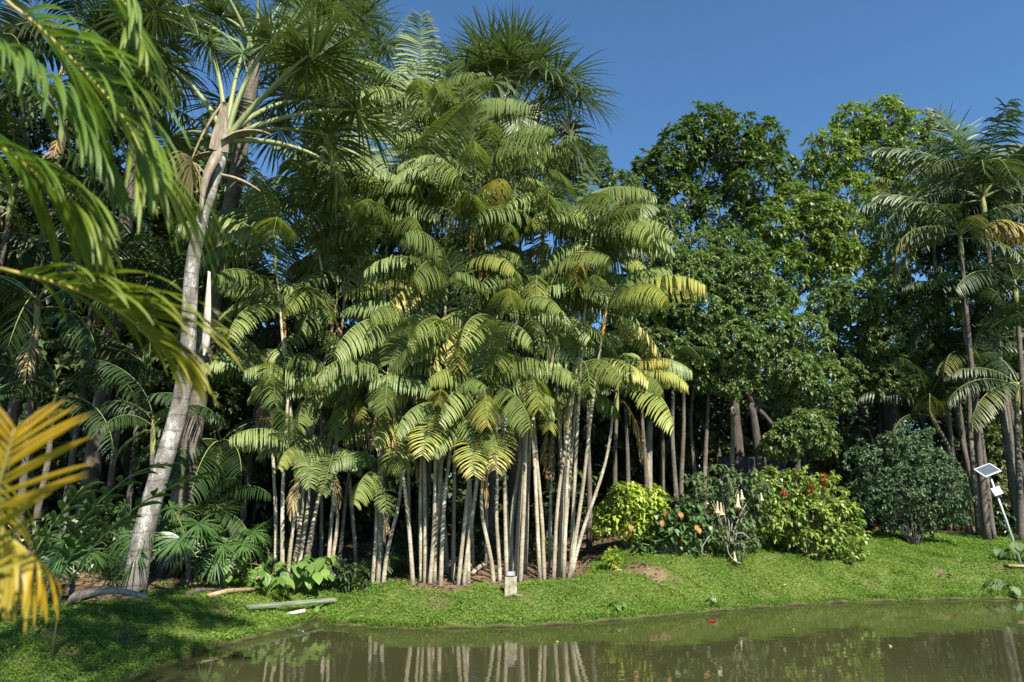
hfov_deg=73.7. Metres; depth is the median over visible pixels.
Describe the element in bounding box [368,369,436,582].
slim palm
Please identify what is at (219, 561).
fan palm
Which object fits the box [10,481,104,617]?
ginger plant
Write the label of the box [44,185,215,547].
feather palm
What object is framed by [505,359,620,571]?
slim palm
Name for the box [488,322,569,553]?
feather palm
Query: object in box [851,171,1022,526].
feather palm
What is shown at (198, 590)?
fallen branch
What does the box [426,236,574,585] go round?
slim palm
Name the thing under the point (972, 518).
shade shrub
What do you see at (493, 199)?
slim palm
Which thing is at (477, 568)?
fallen branch
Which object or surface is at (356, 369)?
slim palm
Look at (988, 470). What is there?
solar lamp
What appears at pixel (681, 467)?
feather palm
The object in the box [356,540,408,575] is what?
shrub
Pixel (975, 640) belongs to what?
water
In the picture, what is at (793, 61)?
sky
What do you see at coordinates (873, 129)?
broadleaf tree
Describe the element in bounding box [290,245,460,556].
feather palm
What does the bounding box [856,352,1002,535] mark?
feather palm
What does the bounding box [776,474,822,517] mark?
shade shrub
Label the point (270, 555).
shade shrub
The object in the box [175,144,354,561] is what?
slim palm
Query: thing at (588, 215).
slim palm
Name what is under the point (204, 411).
feather palm
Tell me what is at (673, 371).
slim palm
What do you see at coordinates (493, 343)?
slim palm
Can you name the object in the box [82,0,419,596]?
fan palm
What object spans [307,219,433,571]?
slim palm
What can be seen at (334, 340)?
slim palm
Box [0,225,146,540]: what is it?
feather palm
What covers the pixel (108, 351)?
feather palm
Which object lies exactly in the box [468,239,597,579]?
slim palm
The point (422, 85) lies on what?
slim palm
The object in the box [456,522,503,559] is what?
shade shrub
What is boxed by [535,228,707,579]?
slim palm
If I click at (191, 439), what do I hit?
fan palm
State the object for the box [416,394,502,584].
slim palm
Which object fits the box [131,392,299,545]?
feather palm
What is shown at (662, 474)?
feather palm
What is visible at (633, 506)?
yellow shrub
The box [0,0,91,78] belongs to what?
feather palm
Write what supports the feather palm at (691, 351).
on the ground at (135, 674)
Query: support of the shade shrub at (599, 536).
on the ground at (135, 674)
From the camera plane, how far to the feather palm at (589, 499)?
18.23 m
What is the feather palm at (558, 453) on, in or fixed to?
on the ground at (135, 674)
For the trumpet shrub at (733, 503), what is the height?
2.214 m
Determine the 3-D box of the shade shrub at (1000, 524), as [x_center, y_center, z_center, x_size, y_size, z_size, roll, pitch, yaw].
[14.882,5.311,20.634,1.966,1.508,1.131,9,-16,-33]
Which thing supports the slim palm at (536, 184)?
on the ground at (135, 674)
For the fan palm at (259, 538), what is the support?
on the ground at (135, 674)
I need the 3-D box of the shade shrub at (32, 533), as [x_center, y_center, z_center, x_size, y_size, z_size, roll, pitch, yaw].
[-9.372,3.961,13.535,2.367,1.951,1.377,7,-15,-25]
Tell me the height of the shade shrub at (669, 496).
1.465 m
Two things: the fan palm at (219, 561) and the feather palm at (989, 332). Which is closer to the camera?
the fan palm at (219, 561)
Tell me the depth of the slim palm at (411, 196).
15.78 m
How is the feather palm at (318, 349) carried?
on the ground at (135, 674)
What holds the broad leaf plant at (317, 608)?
on the ground at (135, 674)
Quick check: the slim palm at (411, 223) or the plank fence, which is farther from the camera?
the plank fence
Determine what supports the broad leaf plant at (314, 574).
on the ground at (135, 674)
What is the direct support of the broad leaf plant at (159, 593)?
on the ground at (135, 674)
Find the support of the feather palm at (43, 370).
on the ground at (135, 674)
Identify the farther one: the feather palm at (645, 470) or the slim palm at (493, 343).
the feather palm at (645, 470)
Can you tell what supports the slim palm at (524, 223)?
on the ground at (135, 674)
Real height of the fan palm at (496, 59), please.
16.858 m
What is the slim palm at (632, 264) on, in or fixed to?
on the ground at (135, 674)
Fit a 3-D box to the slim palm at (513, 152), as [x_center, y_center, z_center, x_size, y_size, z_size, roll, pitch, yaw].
[-0.876,-0.638,14.997,3.964,11.448,2.720,-11,-17,38]
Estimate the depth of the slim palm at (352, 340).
14.28 m
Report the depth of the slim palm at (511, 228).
15.35 m
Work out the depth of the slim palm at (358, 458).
13.79 m
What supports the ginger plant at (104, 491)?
on the ground at (135, 674)
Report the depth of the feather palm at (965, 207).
24.10 m
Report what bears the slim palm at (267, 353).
on the ground at (135, 674)
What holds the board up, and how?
on the ground at (135, 674)
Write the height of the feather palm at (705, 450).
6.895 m
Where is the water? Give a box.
[123,599,1023,681]
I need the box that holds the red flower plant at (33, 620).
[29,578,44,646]
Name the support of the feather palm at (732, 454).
on the ground at (135, 674)
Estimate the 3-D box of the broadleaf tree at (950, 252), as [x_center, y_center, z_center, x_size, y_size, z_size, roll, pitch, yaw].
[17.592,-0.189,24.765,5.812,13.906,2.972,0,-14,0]
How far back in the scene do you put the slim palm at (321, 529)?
15.84 m
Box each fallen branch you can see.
[184,588,221,596]
[206,588,262,598]
[443,554,464,571]
[470,560,493,574]
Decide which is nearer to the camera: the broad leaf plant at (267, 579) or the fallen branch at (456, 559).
the broad leaf plant at (267, 579)
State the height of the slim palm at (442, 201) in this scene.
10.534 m
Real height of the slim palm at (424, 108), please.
12.798 m
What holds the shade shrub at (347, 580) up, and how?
on the ground at (135, 674)
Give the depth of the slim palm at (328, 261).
16.13 m
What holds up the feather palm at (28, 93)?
on the ground at (135, 674)
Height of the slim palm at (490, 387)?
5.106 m
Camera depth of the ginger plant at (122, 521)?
8.14 m
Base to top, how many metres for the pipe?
0.116 m
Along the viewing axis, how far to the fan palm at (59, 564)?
11.02 m
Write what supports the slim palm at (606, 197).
on the ground at (135, 674)
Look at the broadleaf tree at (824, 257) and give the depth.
23.51 m
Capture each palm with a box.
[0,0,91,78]
[0,0,199,470]
[0,0,244,633]
[0,40,194,516]
[0,105,142,287]
[0,186,176,537]
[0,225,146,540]
[0,331,162,553]
[22,0,263,524]
[22,524,134,597]
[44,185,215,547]
[46,291,223,562]
[80,358,224,570]
[82,0,388,577]
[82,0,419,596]
[97,500,206,579]
[110,492,253,591]
[114,236,291,356]
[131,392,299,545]
[157,478,273,572]
[168,516,277,587]
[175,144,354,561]
[197,0,438,558]
[198,517,278,580]
[201,327,324,580]
[202,217,353,528]
[211,201,352,587]
[228,407,321,585]
[234,125,383,573]
[243,349,363,574]
[246,284,363,561]
[260,236,407,562]
[266,364,349,557]
[268,104,446,558]
[279,330,406,572]
[285,204,409,579]
[287,406,393,566]
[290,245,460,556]
[301,56,471,568]
[304,345,405,579]
[305,344,462,557]
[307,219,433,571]
[312,165,445,583]
[316,317,454,584]
[325,94,484,572]
[330,436,424,583]
[334,253,472,581]
[349,9,485,554]
[362,206,520,582]
[362,223,525,534]
[363,126,475,582]
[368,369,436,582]
[369,358,490,584]
[374,242,532,585]
[376,341,522,579]
[380,38,531,565]
[381,0,628,548]
[385,80,552,561]
[390,136,543,583]
[394,96,556,567]
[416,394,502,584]
[417,187,560,576]
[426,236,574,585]
[427,319,554,584]
[449,377,555,581]
[459,322,584,570]
[461,194,611,579]
[462,125,585,579]
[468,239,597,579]
[470,176,611,582]
[472,187,617,573]
[473,261,635,527]
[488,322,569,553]
[505,170,656,497]
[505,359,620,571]
[510,236,639,578]
[510,318,648,580]
[511,346,649,548]
[519,145,651,580]
[522,219,656,570]
[533,204,674,577]
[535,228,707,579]
[557,321,691,576]
[573,320,669,515]
[610,322,635,521]
[619,332,691,512]
[625,314,719,521]
[627,335,705,517]
[654,326,714,503]
[689,308,759,524]
[689,336,732,516]
[700,331,779,515]
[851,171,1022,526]
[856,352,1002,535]
[864,97,1023,534]
[865,192,1023,540]
[887,277,1016,496]
[901,257,1023,535]
[909,145,1023,231]
[911,297,1023,538]
[926,254,1023,446]
[936,271,1023,464]
[943,353,1023,541]
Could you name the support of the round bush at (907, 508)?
on the ground at (135, 674)
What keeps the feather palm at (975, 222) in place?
on the ground at (135, 674)
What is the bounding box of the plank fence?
[717,456,788,515]
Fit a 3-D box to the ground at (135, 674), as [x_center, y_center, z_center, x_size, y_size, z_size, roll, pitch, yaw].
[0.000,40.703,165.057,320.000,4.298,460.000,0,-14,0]
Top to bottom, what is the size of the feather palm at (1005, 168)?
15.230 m
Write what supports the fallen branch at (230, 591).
on the ground at (135, 674)
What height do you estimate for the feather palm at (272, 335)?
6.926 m
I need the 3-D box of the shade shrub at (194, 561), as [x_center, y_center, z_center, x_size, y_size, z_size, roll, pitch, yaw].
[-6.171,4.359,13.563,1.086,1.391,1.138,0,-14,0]
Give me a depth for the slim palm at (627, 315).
15.18 m
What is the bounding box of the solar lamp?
[974,463,1021,564]
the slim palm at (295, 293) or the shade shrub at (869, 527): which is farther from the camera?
the shade shrub at (869, 527)
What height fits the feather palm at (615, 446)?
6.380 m
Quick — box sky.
[0,0,1023,486]
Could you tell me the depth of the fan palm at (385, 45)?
19.85 m
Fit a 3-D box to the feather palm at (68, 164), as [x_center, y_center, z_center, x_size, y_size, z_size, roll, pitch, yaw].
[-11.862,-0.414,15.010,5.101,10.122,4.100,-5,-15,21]
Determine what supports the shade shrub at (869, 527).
on the ground at (135, 674)
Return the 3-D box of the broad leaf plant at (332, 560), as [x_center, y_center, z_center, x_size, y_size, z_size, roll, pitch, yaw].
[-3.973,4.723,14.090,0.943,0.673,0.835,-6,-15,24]
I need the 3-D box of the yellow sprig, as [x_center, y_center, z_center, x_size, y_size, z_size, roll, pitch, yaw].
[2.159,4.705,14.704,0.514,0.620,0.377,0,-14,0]
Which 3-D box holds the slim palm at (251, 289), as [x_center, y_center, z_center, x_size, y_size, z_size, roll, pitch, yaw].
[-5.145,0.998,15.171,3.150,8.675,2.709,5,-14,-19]
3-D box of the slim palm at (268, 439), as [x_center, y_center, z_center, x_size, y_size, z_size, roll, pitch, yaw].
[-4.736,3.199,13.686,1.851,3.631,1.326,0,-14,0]
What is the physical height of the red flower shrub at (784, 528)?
2.438 m
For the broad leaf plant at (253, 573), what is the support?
on the ground at (135, 674)
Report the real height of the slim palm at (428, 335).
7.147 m
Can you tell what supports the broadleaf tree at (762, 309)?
on the ground at (135, 674)
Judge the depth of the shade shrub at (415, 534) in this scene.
15.73 m
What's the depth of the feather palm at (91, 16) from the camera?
19.74 m
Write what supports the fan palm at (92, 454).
on the ground at (135, 674)
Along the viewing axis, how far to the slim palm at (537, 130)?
15.99 m
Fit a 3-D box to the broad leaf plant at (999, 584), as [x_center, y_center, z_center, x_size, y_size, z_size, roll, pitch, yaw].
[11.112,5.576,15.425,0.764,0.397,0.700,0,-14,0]
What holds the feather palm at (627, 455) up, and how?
on the ground at (135, 674)
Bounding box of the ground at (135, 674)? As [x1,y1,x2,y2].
[0,507,1023,681]
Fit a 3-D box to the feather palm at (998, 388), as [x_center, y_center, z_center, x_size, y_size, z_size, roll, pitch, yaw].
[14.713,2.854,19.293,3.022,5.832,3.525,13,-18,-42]
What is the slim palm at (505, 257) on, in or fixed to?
on the ground at (135, 674)
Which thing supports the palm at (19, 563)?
on the ground at (135, 674)
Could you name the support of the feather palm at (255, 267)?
on the ground at (135, 674)
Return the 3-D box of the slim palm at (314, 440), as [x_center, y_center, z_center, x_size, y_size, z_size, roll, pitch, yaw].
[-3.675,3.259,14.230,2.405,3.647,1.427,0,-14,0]
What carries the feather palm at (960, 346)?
on the ground at (135, 674)
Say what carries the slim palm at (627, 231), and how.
on the ground at (135, 674)
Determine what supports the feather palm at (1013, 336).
on the ground at (135, 674)
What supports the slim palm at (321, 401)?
on the ground at (135, 674)
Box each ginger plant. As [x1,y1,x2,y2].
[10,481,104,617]
[35,462,193,621]
[40,489,107,625]
[50,472,217,660]
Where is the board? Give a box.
[1004,564,1023,566]
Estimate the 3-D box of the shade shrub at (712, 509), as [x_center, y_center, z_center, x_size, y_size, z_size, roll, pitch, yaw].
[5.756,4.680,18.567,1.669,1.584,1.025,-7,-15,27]
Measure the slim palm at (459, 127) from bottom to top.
11.428 m
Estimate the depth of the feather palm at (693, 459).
20.94 m
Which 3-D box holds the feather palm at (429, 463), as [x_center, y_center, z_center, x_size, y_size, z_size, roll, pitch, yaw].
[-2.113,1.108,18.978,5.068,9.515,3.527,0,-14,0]
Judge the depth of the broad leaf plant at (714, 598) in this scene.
13.49 m
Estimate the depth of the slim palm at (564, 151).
16.56 m
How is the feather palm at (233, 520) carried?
on the ground at (135, 674)
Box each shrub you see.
[0,497,103,572]
[75,498,155,573]
[177,524,226,584]
[240,529,296,577]
[322,557,373,592]
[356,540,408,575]
[385,519,439,572]
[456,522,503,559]
[515,522,558,561]
[581,503,615,541]
[588,481,672,549]
[648,490,706,521]
[681,463,772,563]
[692,484,752,529]
[745,464,871,562]
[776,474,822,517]
[822,481,900,533]
[923,481,974,529]
[992,495,1016,537]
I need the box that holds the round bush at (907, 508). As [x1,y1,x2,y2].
[842,423,974,544]
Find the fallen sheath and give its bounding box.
[67,586,149,603]
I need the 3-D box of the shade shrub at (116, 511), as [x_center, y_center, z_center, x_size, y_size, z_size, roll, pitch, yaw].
[-8.172,4.123,14.022,1.714,1.820,1.383,4,-14,-17]
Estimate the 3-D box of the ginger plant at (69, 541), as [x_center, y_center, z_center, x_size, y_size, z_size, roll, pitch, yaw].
[-5.856,2.874,8.992,0.706,1.799,0.614,0,-14,0]
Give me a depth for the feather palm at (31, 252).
16.73 m
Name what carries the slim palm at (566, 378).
on the ground at (135, 674)
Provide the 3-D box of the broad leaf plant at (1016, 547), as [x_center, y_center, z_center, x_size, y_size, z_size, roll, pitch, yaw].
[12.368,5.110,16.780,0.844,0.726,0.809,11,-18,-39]
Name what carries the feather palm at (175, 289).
on the ground at (135, 674)
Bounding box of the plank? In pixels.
[245,598,336,609]
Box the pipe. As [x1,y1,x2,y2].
[287,609,305,614]
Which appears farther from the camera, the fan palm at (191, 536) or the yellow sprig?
the yellow sprig
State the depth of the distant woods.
22.90 m
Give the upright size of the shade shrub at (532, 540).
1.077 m
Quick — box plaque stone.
[504,571,516,596]
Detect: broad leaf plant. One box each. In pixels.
[139,589,166,599]
[205,557,244,588]
[233,555,270,583]
[245,564,294,596]
[275,557,338,591]
[299,554,339,585]
[311,604,329,612]
[607,601,626,610]
[704,595,720,606]
[982,578,1020,596]
[993,534,1023,561]
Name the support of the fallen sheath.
on the ground at (135, 674)
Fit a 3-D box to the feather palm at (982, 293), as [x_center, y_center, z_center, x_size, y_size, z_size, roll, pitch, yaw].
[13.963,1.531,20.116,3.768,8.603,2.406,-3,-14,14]
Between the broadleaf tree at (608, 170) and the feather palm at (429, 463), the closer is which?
the feather palm at (429, 463)
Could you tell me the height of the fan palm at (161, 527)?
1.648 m
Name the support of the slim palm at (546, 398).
on the ground at (135, 674)
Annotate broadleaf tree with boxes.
[559,136,621,505]
[602,169,770,490]
[628,238,851,529]
[629,100,800,491]
[735,180,870,492]
[789,93,952,489]
[800,265,1011,528]
[907,189,1023,494]
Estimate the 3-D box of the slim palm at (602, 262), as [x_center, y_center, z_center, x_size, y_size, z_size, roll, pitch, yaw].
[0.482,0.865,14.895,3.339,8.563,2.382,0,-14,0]
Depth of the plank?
12.34 m
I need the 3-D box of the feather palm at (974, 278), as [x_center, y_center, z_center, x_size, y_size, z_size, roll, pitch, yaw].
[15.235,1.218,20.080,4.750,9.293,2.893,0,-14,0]
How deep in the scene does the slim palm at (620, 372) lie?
14.69 m
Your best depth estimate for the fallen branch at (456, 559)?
16.07 m
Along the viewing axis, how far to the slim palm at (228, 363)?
15.02 m
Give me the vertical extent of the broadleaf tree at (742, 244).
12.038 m
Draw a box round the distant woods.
[0,56,1023,541]
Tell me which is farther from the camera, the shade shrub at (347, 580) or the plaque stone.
the shade shrub at (347, 580)
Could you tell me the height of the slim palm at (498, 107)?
13.413 m
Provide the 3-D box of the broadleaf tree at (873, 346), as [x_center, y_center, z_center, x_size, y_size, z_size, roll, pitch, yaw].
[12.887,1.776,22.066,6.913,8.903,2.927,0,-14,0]
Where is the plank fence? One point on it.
(746, 462)
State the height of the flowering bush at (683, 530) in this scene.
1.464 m
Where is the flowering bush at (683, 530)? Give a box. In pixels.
[629,498,712,556]
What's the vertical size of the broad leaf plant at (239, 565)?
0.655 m
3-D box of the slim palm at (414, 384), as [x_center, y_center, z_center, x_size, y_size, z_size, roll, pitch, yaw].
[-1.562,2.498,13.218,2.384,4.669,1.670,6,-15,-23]
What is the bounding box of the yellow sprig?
[601,545,623,569]
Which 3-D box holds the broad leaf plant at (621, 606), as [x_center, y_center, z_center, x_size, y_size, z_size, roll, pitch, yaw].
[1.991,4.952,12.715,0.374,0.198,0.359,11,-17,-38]
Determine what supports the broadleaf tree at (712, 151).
on the ground at (135, 674)
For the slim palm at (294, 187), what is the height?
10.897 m

